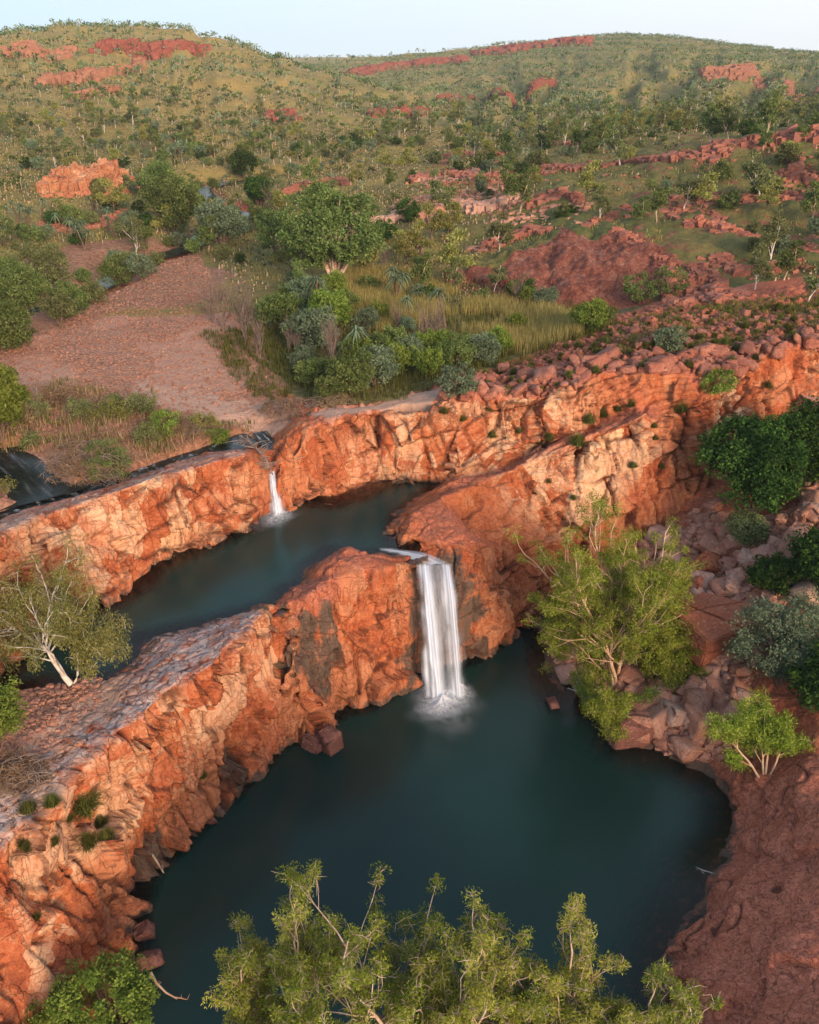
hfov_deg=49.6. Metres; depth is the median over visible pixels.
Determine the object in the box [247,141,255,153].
gum tree
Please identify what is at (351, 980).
paperbark tree
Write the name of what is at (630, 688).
boulder
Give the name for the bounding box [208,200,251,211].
rock outcrop
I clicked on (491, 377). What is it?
ledge stone
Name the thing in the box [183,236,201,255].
shrub
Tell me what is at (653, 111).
gum tree
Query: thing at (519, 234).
rock outcrop
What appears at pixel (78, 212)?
shrub
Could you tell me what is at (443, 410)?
spinifex clump
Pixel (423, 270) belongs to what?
gum tree
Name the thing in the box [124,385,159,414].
shrub
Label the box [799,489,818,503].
boulder
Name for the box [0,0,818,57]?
sky
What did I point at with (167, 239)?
shrub
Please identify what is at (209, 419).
shrub
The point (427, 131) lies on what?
gum tree
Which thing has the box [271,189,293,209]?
gum tree
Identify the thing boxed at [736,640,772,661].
boulder
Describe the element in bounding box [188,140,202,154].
savanna tree
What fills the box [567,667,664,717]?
shrub
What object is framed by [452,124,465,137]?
woodland tree
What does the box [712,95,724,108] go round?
gum tree
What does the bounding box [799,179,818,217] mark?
gum tree
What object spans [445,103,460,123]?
gum tree
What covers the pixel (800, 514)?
boulder
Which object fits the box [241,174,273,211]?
bushy tree
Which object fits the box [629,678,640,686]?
boulder
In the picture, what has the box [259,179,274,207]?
bare tree
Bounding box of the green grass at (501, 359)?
[227,296,618,405]
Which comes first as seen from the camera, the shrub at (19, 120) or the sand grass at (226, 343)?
the sand grass at (226, 343)
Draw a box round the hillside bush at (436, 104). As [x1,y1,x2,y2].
[0,20,818,147]
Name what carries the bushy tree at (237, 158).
on the hills
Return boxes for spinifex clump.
[13,797,41,815]
[13,834,33,853]
[32,911,42,921]
[39,791,62,808]
[48,835,61,848]
[64,813,74,823]
[69,786,107,822]
[72,828,103,853]
[94,814,111,827]
[97,825,117,845]
[199,770,207,780]
[438,406,450,414]
[460,414,467,420]
[488,430,498,438]
[494,367,503,374]
[502,385,511,393]
[507,366,516,374]
[515,427,524,433]
[543,431,554,441]
[561,342,569,347]
[563,369,575,378]
[567,432,588,447]
[572,340,585,347]
[579,412,599,425]
[589,341,599,347]
[589,364,602,372]
[596,406,610,418]
[602,337,611,343]
[612,404,625,411]
[620,338,630,345]
[624,398,638,407]
[627,462,639,468]
[637,361,644,367]
[651,422,658,427]
[671,399,692,412]
[684,359,691,368]
[687,341,697,347]
[693,332,700,338]
[699,334,708,338]
[706,318,716,324]
[707,337,720,344]
[718,336,731,344]
[732,336,742,340]
[738,320,753,328]
[751,327,761,333]
[751,352,763,360]
[757,308,768,314]
[764,380,775,388]
[773,301,782,308]
[777,312,787,319]
[782,321,794,329]
[783,304,792,308]
[783,308,792,313]
[783,326,792,333]
[787,329,799,338]
[789,314,798,320]
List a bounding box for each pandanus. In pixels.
[4,205,15,216]
[6,200,28,222]
[15,204,38,224]
[36,197,48,220]
[48,212,60,236]
[60,216,89,245]
[69,225,96,250]
[82,193,95,211]
[100,215,117,236]
[101,206,116,232]
[290,284,313,311]
[305,275,329,293]
[338,338,361,355]
[341,325,366,349]
[350,327,373,341]
[380,265,411,297]
[399,295,415,316]
[424,287,453,329]
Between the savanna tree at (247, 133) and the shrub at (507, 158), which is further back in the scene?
the savanna tree at (247, 133)
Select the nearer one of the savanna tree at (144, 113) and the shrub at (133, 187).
the shrub at (133, 187)
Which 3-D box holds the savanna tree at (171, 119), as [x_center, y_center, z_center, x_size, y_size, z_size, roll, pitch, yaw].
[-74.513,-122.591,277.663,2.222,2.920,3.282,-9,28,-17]
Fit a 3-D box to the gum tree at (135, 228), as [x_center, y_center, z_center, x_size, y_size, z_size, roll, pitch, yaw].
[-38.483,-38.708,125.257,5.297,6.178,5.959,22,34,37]
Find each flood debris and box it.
[0,748,55,803]
[38,433,146,486]
[53,392,134,420]
[156,415,229,439]
[250,396,322,423]
[304,392,357,409]
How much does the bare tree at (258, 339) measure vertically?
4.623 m
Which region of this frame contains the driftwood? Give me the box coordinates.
[225,430,284,474]
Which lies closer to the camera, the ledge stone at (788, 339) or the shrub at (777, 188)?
the ledge stone at (788, 339)
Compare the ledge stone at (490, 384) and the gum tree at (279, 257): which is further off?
the gum tree at (279, 257)
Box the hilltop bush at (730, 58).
[0,18,818,122]
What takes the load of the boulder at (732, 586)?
on the terrain at (232, 705)
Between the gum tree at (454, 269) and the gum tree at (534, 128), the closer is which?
the gum tree at (454, 269)
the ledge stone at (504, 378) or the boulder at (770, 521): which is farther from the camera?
the ledge stone at (504, 378)
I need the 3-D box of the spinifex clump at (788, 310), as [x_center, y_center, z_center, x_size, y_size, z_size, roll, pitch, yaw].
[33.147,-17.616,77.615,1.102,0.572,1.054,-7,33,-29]
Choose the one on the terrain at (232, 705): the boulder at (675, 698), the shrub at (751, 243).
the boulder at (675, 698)
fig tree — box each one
[688,405,818,514]
[781,395,818,486]
[784,522,818,595]
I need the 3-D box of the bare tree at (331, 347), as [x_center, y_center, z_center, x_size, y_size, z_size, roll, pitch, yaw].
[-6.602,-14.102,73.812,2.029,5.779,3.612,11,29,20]
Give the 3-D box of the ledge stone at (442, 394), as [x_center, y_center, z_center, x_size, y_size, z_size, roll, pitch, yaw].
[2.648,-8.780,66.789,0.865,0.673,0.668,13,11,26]
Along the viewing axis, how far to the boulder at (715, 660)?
53.85 m
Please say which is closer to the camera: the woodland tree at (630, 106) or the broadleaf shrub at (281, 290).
the broadleaf shrub at (281, 290)
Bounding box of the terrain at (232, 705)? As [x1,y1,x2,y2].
[0,275,818,1023]
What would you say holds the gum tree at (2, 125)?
on the hills
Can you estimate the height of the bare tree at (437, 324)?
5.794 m
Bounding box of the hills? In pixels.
[0,25,818,316]
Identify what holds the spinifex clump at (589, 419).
on the terrain at (232, 705)
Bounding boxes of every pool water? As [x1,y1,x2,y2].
[0,479,440,691]
[129,627,732,1023]
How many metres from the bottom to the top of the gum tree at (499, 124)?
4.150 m
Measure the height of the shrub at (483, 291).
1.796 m
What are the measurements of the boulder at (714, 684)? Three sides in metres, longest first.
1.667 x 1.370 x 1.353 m
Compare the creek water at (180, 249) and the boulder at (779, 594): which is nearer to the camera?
the boulder at (779, 594)
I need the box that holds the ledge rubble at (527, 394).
[442,312,818,404]
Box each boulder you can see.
[133,919,155,941]
[135,949,164,971]
[301,732,321,753]
[318,724,343,756]
[546,696,559,709]
[554,662,578,684]
[560,638,584,647]
[561,645,584,663]
[583,669,604,684]
[602,710,653,749]
[610,669,625,692]
[613,654,639,666]
[617,662,645,685]
[623,684,642,694]
[627,683,657,709]
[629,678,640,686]
[629,715,651,743]
[630,707,651,715]
[637,539,650,550]
[644,523,668,544]
[644,551,656,559]
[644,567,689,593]
[646,677,672,693]
[647,704,667,739]
[649,685,671,703]
[653,738,669,751]
[654,530,682,549]
[655,675,676,693]
[656,549,685,564]
[660,698,686,729]
[663,730,679,739]
[665,520,674,528]
[667,727,680,732]
[667,734,705,762]
[669,592,753,667]
[671,575,702,600]
[671,693,679,702]
[673,532,688,549]
[676,673,705,696]
[678,725,686,732]
[682,551,720,573]
[682,689,713,712]
[682,707,689,729]
[684,539,692,548]
[684,703,718,742]
[689,569,714,589]
[691,512,710,523]
[691,587,706,594]
[694,531,718,552]
[696,735,706,745]
[699,665,721,676]
[702,498,725,513]
[702,528,715,535]
[703,673,727,694]
[704,742,714,751]
[706,548,721,556]
[706,734,726,745]
[707,647,733,664]
[708,576,743,596]
[711,540,719,544]
[713,693,729,704]
[714,524,728,540]
[714,661,728,672]
[714,701,729,708]
[718,555,737,570]
[718,571,725,577]
[719,657,731,664]
[719,700,748,719]
[720,557,737,573]
[721,538,741,554]
[721,673,739,684]
[724,572,741,598]
[725,567,745,582]
[726,530,747,547]
[726,647,735,661]
[728,677,751,701]
[731,594,744,600]
[734,354,758,371]
[734,663,750,676]
[736,548,755,566]
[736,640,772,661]
[736,688,758,703]
[743,558,751,570]
[750,543,774,560]
[760,588,777,599]
[762,515,774,526]
[765,527,775,538]
[765,547,776,558]
[765,596,779,609]
[766,535,781,547]
[773,573,800,597]
[774,513,788,525]
[776,524,815,557]
[789,511,797,520]
[789,581,818,604]
[790,394,818,413]
[791,501,809,521]
[792,521,814,526]
[795,484,818,501]
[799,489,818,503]
[801,503,818,524]
[802,501,818,511]
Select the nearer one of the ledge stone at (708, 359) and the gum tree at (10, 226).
the ledge stone at (708, 359)
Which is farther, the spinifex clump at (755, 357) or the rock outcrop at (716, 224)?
the rock outcrop at (716, 224)
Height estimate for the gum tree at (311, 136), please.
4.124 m
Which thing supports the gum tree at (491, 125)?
on the hills
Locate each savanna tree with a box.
[4,118,15,129]
[16,112,26,119]
[33,83,44,92]
[33,119,42,129]
[44,121,54,129]
[58,118,66,129]
[63,86,69,93]
[65,92,75,103]
[72,96,82,105]
[74,117,81,126]
[76,130,87,139]
[89,80,97,86]
[90,89,97,99]
[91,106,105,113]
[95,113,111,128]
[97,90,108,98]
[110,113,120,126]
[116,118,128,124]
[121,86,136,99]
[129,142,140,149]
[133,131,144,140]
[135,118,146,127]
[138,108,151,117]
[140,89,148,98]
[148,119,161,130]
[160,133,168,142]
[162,144,175,155]
[163,97,174,103]
[166,85,179,97]
[167,132,178,142]
[168,116,174,123]
[171,139,187,155]
[187,76,195,81]
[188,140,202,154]
[221,86,228,93]
[222,118,240,132]
[232,110,241,116]
[240,129,253,136]
[248,118,262,127]
[248,130,264,144]
[256,132,266,140]
[260,125,275,134]
[283,150,295,161]
[284,114,294,123]
[298,124,307,138]
[311,93,319,99]
[327,146,335,159]
[333,96,341,101]
[336,140,352,152]
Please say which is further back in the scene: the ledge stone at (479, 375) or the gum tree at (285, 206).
the gum tree at (285, 206)
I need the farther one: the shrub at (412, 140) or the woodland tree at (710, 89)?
the woodland tree at (710, 89)
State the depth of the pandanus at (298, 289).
87.91 m
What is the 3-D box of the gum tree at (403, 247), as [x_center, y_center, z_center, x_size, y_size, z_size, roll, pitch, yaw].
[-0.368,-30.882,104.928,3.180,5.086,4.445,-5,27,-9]
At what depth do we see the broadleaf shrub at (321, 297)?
83.72 m
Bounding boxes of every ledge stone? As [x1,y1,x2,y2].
[438,390,448,399]
[459,393,469,401]
[464,390,474,397]
[472,371,485,381]
[476,379,489,395]
[482,386,498,401]
[485,374,495,382]
[486,382,495,387]
[492,384,510,394]
[497,361,509,373]
[499,376,509,382]
[508,381,516,388]
[510,383,526,397]
[515,374,533,381]
[516,365,534,376]
[527,377,538,383]
[529,384,540,395]
[532,365,557,386]
[540,390,548,396]
[559,381,568,386]
[565,365,575,372]
[569,354,579,367]
[570,377,582,389]
[575,366,588,374]
[580,355,599,366]
[580,370,591,382]
[581,352,610,368]
[596,346,621,358]
[607,360,624,368]
[619,364,636,373]
[621,354,630,360]
[628,356,641,364]
[629,325,639,333]
[630,359,639,368]
[633,349,652,355]
[634,342,641,349]
[638,352,649,359]
[644,316,657,322]
[644,361,667,373]
[647,355,675,374]
[652,345,664,354]
[670,364,680,373]
[676,348,694,357]
[677,361,688,369]
[689,354,704,371]
[692,342,715,356]
[693,346,703,354]
[696,328,707,333]
[696,362,711,376]
[705,356,711,361]
[708,343,729,357]
[720,360,737,364]
[721,360,729,372]
[722,361,748,379]
[730,326,742,334]
[738,310,750,316]
[738,339,762,355]
[756,322,765,328]
[758,339,768,344]
[763,343,773,353]
[765,332,778,337]
[766,335,781,345]
[770,346,784,358]
[779,341,788,345]
[785,334,791,341]
[793,333,802,345]
[799,326,814,334]
[801,333,818,349]
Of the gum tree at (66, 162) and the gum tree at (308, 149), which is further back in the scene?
the gum tree at (308, 149)
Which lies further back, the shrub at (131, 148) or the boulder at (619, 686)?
the shrub at (131, 148)
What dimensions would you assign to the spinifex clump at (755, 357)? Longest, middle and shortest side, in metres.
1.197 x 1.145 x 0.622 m
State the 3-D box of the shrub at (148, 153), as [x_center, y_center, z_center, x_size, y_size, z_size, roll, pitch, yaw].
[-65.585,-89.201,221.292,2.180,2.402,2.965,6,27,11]
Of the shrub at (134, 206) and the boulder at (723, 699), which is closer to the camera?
the boulder at (723, 699)
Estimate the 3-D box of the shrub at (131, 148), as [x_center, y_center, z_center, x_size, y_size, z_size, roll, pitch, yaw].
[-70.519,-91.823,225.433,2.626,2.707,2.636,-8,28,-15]
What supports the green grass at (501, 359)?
on the terrain at (232, 705)
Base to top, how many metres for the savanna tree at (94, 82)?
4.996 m
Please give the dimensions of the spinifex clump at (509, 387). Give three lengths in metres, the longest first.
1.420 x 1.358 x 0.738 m
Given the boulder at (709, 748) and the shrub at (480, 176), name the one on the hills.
the shrub at (480, 176)
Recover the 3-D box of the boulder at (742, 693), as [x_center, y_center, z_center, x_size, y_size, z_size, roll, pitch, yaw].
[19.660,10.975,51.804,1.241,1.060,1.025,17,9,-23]
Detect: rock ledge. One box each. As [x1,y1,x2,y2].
[0,39,80,61]
[34,57,146,86]
[70,84,120,98]
[88,37,210,59]
[261,108,302,122]
[343,54,469,75]
[366,104,430,119]
[436,92,477,100]
[470,36,593,56]
[482,75,558,108]
[698,62,765,86]
[756,78,818,103]
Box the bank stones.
[0,677,102,776]
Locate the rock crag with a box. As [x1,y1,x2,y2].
[35,157,141,193]
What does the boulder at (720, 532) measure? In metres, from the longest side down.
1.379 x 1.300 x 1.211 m
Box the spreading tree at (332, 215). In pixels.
[270,177,389,273]
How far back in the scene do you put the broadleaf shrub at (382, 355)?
69.70 m
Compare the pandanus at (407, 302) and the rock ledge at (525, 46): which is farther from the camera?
the rock ledge at (525, 46)
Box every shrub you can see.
[0,475,18,493]
[0,673,30,746]
[5,402,35,430]
[8,240,21,250]
[12,126,23,136]
[15,222,30,234]
[15,223,48,245]
[15,394,50,422]
[16,118,24,125]
[17,429,47,450]
[19,156,32,168]
[21,975,84,1023]
[25,138,40,150]
[29,156,45,170]
[31,221,55,241]
[37,290,78,327]
[38,382,80,407]
[42,207,62,223]
[43,278,90,317]
[53,127,65,137]
[59,141,67,149]
[60,204,86,226]
[62,136,73,145]
[62,395,94,418]
[67,229,88,244]
[73,144,79,149]
[73,266,92,282]
[79,278,108,303]
[82,210,99,224]
[84,154,96,161]
[85,137,97,143]
[88,175,106,192]
[88,395,133,422]
[90,128,98,137]
[95,138,107,149]
[95,251,133,287]
[95,442,128,459]
[100,207,113,216]
[101,196,119,209]
[103,248,135,266]
[114,216,132,236]
[117,155,132,167]
[117,209,138,223]
[118,173,132,188]
[119,193,130,208]
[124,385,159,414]
[125,252,160,279]
[126,183,139,193]
[127,145,136,154]
[130,199,145,211]
[130,420,160,446]
[137,211,154,225]
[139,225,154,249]
[142,150,150,157]
[146,250,165,265]
[147,408,183,440]
[153,149,169,160]
[162,236,174,246]
[168,231,189,245]
[170,219,189,236]
[176,122,181,129]
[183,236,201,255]
[184,409,220,431]
[191,118,203,129]
[193,145,207,153]
[195,149,205,158]
[204,158,213,165]
[205,427,230,445]
[206,144,217,155]
[206,178,217,192]
[214,242,231,259]
[215,157,223,164]
[234,251,247,263]
[237,214,249,235]
[243,214,257,232]
[253,292,304,327]
[262,137,271,147]
[274,281,299,296]
[276,129,286,139]
[279,304,339,348]
[282,268,309,289]
[284,162,300,177]
[284,274,329,311]
[286,344,317,368]
[291,143,302,150]
[293,356,329,384]
[304,288,354,332]
[314,375,347,402]
[315,140,323,148]
[318,137,327,143]
[318,145,331,156]
[319,269,347,292]
[324,345,379,394]
[328,178,338,188]
[334,287,361,308]
[338,135,346,142]
[340,334,379,356]
[342,140,355,151]
[349,132,358,140]
[350,305,381,331]
[352,137,364,146]
[356,342,400,389]
[358,275,381,290]
[366,298,390,318]
[367,324,409,348]
[369,218,397,240]
[374,133,384,143]
[377,340,412,375]
[390,135,402,144]
[391,192,399,199]
[394,196,421,214]
[395,331,431,365]
[398,315,416,332]
[402,207,418,222]
[404,136,416,147]
[407,283,427,300]
[408,344,444,375]
[414,328,450,351]
[415,283,437,299]
[419,136,425,144]
[423,149,434,163]
[430,150,442,163]
[430,185,445,199]
[433,361,481,397]
[434,331,478,367]
[435,327,453,340]
[444,223,457,232]
[452,159,464,170]
[456,330,477,356]
[467,330,501,365]
[473,287,491,297]
[474,171,486,182]
[474,180,486,192]
[477,153,489,166]
[479,151,495,163]
[480,159,495,172]
[484,188,494,195]
[485,324,513,353]
[492,124,499,132]
[498,133,511,143]
[499,141,513,152]
[499,156,509,163]
[504,280,520,295]
[505,151,517,162]
[507,312,527,327]
[512,143,521,151]
[512,161,529,174]
[513,274,534,292]
[518,285,537,301]
[525,151,539,166]
[531,132,545,147]
[531,149,550,164]
[531,286,559,304]
[539,601,577,638]
[553,201,571,213]
[553,209,569,218]
[561,146,574,155]
[567,204,579,213]
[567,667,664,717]
[568,297,608,332]
[578,138,591,150]
[580,138,598,153]
[583,303,616,322]
[584,130,596,139]
[593,131,611,145]
[613,124,628,139]
[619,270,659,303]
[633,139,644,148]
[649,265,691,295]
[652,324,688,353]
[660,179,674,190]
[661,135,668,141]
[667,117,682,130]
[698,366,738,394]
[708,160,734,179]
[712,190,742,209]
[716,189,739,207]
[722,507,772,546]
[737,119,756,135]
[744,551,805,599]
[745,219,761,232]
[745,236,761,251]
[749,179,776,194]
[754,118,776,133]
[766,234,791,254]
[770,184,783,193]
[773,141,799,165]
[793,123,811,136]
[805,111,818,124]
[806,217,818,233]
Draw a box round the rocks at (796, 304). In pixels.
[592,293,818,361]
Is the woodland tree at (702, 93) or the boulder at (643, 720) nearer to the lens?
the boulder at (643, 720)
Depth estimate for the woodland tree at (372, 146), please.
234.98 m
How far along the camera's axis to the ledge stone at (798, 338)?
69.46 m
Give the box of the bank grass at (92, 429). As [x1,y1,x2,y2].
[1,376,248,459]
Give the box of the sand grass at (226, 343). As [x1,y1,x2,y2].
[197,325,305,404]
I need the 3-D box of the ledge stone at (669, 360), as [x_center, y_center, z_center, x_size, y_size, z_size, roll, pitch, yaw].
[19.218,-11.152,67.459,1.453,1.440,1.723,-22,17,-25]
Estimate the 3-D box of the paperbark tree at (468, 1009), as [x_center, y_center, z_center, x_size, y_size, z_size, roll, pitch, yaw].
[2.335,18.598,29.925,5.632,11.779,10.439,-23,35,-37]
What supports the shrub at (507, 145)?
on the hills
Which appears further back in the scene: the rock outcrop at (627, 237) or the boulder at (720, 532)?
the rock outcrop at (627, 237)
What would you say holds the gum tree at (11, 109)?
on the hills
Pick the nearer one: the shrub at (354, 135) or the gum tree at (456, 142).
the gum tree at (456, 142)
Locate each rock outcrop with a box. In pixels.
[34,208,125,232]
[40,187,132,197]
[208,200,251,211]
[282,176,351,194]
[354,210,402,224]
[399,206,448,221]
[407,169,514,183]
[440,150,507,159]
[456,193,520,214]
[475,223,552,251]
[523,186,586,209]
[531,139,620,147]
[539,162,618,171]
[607,226,677,297]
[613,145,715,164]
[644,297,699,312]
[679,261,728,304]
[681,214,760,237]
[696,193,796,208]
[707,123,818,164]
[709,257,815,276]
[775,159,818,189]
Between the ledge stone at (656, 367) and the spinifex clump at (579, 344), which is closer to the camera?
the ledge stone at (656, 367)
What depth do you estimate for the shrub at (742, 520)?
60.32 m
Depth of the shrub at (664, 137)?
166.25 m
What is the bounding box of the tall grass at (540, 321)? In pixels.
[326,261,617,354]
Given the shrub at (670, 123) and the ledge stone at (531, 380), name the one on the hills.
the shrub at (670, 123)
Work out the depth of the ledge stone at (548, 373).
67.60 m
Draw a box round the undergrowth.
[0,107,818,313]
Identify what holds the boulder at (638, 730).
on the terrain at (232, 705)
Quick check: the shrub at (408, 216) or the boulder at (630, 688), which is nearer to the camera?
the boulder at (630, 688)
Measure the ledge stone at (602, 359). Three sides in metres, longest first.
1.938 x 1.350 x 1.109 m
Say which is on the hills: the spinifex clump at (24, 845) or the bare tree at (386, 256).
the bare tree at (386, 256)
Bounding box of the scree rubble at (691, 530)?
[550,483,818,762]
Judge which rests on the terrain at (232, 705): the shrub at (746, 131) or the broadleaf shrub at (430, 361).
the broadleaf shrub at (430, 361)
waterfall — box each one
[269,471,283,516]
[385,549,462,709]
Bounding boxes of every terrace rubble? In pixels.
[370,168,593,252]
[417,134,818,188]
[581,190,818,304]
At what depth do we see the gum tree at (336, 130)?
271.44 m
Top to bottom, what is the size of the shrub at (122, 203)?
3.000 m
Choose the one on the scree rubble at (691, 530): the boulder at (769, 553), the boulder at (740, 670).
the boulder at (740, 670)
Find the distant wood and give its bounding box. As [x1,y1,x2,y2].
[267,44,498,61]
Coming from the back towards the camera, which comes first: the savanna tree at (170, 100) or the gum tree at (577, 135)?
the savanna tree at (170, 100)
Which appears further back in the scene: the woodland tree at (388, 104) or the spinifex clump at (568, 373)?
the woodland tree at (388, 104)
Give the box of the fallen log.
[152,854,163,872]
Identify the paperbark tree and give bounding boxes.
[200,860,362,1023]
[256,859,491,1023]
[356,910,550,1023]
[368,938,460,1023]
[432,886,551,1023]
[458,892,665,1023]
[461,976,550,1023]
[505,488,710,744]
[517,972,580,1023]
[581,954,724,1023]
[702,685,817,777]
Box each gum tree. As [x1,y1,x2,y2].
[0,116,10,137]
[0,204,9,239]
[0,532,132,686]
[2,214,14,238]
[5,105,16,121]
[20,133,27,148]
[24,139,43,158]
[39,108,55,123]
[43,135,63,166]
[51,102,57,110]
[53,197,73,219]
[60,155,78,166]
[62,207,77,226]
[76,104,82,114]
[83,100,95,113]
[89,178,112,216]
[95,176,132,213]
[96,112,107,132]
[107,130,127,158]
[108,148,120,159]
[109,95,119,112]
[110,215,149,253]
[124,101,137,125]
[127,99,139,122]
[137,122,152,148]
[147,128,163,150]
[150,203,173,233]
[176,127,191,152]
[183,131,195,144]
[186,172,201,189]
[187,144,193,156]
[196,215,218,249]
[222,153,229,167]
[227,199,236,207]
[237,136,253,154]
[244,198,261,229]
[245,165,260,177]
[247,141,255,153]
[254,101,264,117]
[260,161,276,176]
[265,194,294,238]
[267,144,279,164]
[267,188,278,209]
[269,239,294,270]
[271,175,282,188]
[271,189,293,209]
[274,106,283,125]
[281,164,289,175]
[286,120,304,141]
[289,184,304,212]
[289,259,305,285]
[298,157,317,188]
[300,139,315,164]
[306,130,313,141]
[308,158,323,173]
[330,122,341,134]
[337,143,354,167]
[348,163,364,186]
[356,247,381,272]
[374,148,395,172]
[380,109,394,125]
[381,117,391,134]
[382,166,396,190]
[391,229,415,258]
[393,121,402,133]
[393,146,417,172]
[394,228,419,268]
[407,219,437,252]
[407,248,435,285]
[410,111,420,128]
[414,201,451,247]
[422,127,430,137]
[427,112,436,131]
[427,168,461,211]
[435,200,463,240]
[437,226,477,285]
[443,126,453,146]
[443,193,464,224]
[443,256,465,291]
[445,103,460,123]
[448,131,465,150]
[451,104,464,123]
[452,147,464,159]
[461,121,478,133]
[469,126,485,157]
[481,139,494,150]
[482,115,491,126]
[482,211,515,251]
[483,139,498,154]
[485,120,494,134]
[486,107,496,119]
[486,259,507,291]
[495,119,502,130]
[499,159,518,187]
[501,171,517,198]
[506,163,540,213]
[518,112,537,127]
[522,125,538,149]
[527,166,543,185]
[528,123,536,134]
[535,112,545,124]
[536,109,545,122]
[537,103,548,119]
[539,121,547,131]
[542,126,559,144]
[547,118,557,131]
[552,118,561,126]
[554,113,573,144]
[566,103,576,116]
[566,126,576,140]
[571,119,585,152]
[577,158,608,206]
[589,116,613,148]
[590,112,601,126]
[592,183,613,217]
[604,108,617,119]
[604,112,621,129]
[604,127,630,164]
[608,101,620,114]
[617,108,632,124]
[622,145,637,159]
[626,115,645,139]
[628,112,651,139]
[629,196,649,219]
[636,109,648,118]
[643,113,655,129]
[645,178,673,221]
[648,109,656,117]
[653,106,670,130]
[666,104,678,116]
[667,109,685,125]
[671,165,710,208]
[680,97,697,121]
[685,117,695,127]
[688,170,720,210]
[700,106,708,115]
[701,102,723,141]
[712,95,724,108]
[714,102,739,138]
[721,100,733,115]
[733,105,741,121]
[740,147,776,195]
[746,243,775,289]
[753,95,770,118]
[753,209,790,259]
[756,176,785,208]
[757,124,774,151]
[759,86,784,132]
[762,97,786,111]
[774,240,806,279]
[776,105,790,126]
[777,102,791,110]
[783,100,796,112]
[784,140,803,161]
[792,96,808,113]
[798,97,809,107]
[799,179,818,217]
[802,268,818,300]
[807,93,818,114]
[811,93,818,111]
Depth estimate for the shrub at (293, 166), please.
199.71 m
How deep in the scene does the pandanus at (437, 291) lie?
84.55 m
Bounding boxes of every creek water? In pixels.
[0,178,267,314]
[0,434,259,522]
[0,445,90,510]
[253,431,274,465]
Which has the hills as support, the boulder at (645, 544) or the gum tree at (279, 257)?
the gum tree at (279, 257)
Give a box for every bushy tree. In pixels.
[0,240,75,298]
[0,255,55,315]
[0,256,30,310]
[0,298,37,350]
[0,363,33,441]
[41,943,160,1023]
[133,157,188,197]
[136,169,208,231]
[190,197,247,245]
[227,147,258,178]
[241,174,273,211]
[251,206,285,251]
[722,586,818,686]
[784,638,818,714]
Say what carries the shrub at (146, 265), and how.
on the hills
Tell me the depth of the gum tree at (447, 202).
122.52 m
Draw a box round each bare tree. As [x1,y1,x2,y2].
[188,269,226,322]
[205,262,248,327]
[225,268,258,341]
[246,313,266,358]
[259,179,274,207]
[282,316,296,353]
[288,319,302,350]
[319,312,346,358]
[378,240,392,265]
[388,298,402,331]
[415,297,446,334]
[417,232,423,256]
[417,304,435,334]
[509,271,525,299]
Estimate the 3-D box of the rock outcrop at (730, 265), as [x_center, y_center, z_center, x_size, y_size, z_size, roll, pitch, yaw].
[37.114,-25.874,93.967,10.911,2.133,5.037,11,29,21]
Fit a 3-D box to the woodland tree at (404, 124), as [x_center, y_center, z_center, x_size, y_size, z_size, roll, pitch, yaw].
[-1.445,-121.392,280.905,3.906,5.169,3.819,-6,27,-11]
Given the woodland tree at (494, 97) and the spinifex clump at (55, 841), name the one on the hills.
the woodland tree at (494, 97)
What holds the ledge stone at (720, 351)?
on the ledge rubble at (527, 394)
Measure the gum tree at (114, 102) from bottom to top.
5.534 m
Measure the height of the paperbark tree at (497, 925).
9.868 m
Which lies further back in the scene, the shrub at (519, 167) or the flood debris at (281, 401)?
the shrub at (519, 167)
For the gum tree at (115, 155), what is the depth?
200.45 m
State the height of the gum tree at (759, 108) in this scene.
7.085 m
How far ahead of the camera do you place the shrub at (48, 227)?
124.37 m
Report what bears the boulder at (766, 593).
on the terrain at (232, 705)
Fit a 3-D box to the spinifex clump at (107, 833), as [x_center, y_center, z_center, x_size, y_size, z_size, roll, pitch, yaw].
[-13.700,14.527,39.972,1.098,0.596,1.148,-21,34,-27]
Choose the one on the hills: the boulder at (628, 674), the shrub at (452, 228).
the shrub at (452, 228)
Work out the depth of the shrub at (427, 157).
207.74 m
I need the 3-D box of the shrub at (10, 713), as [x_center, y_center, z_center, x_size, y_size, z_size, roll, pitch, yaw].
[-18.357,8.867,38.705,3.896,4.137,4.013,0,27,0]
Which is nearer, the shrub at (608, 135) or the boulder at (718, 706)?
the boulder at (718, 706)
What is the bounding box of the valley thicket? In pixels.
[0,54,811,211]
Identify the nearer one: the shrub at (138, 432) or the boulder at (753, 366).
the shrub at (138, 432)
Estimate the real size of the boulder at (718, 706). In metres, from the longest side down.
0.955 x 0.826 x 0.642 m
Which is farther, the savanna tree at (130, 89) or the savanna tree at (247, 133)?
the savanna tree at (130, 89)
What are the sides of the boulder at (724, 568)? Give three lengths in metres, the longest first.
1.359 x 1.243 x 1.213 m
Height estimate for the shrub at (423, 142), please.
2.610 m
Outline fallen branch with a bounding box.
[150,972,189,999]
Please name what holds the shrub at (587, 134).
on the hills
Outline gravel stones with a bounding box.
[0,254,279,501]
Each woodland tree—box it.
[359,129,368,137]
[364,139,378,155]
[365,130,375,137]
[373,102,383,107]
[382,101,390,107]
[394,100,404,107]
[400,112,408,118]
[401,120,411,134]
[432,113,441,125]
[437,129,445,138]
[440,108,446,117]
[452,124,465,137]
[458,101,465,106]
[458,133,470,145]
[490,94,500,107]
[560,96,569,107]
[572,102,581,113]
[573,118,584,123]
[578,113,590,125]
[580,104,589,111]
[591,98,601,105]
[603,98,614,103]
[621,103,634,111]
[659,100,670,106]
[675,98,684,105]
[678,93,688,99]
[684,114,700,122]
[687,93,697,98]
[700,91,709,96]
[706,87,715,94]
[726,95,738,104]
[751,92,761,98]
[758,88,769,99]

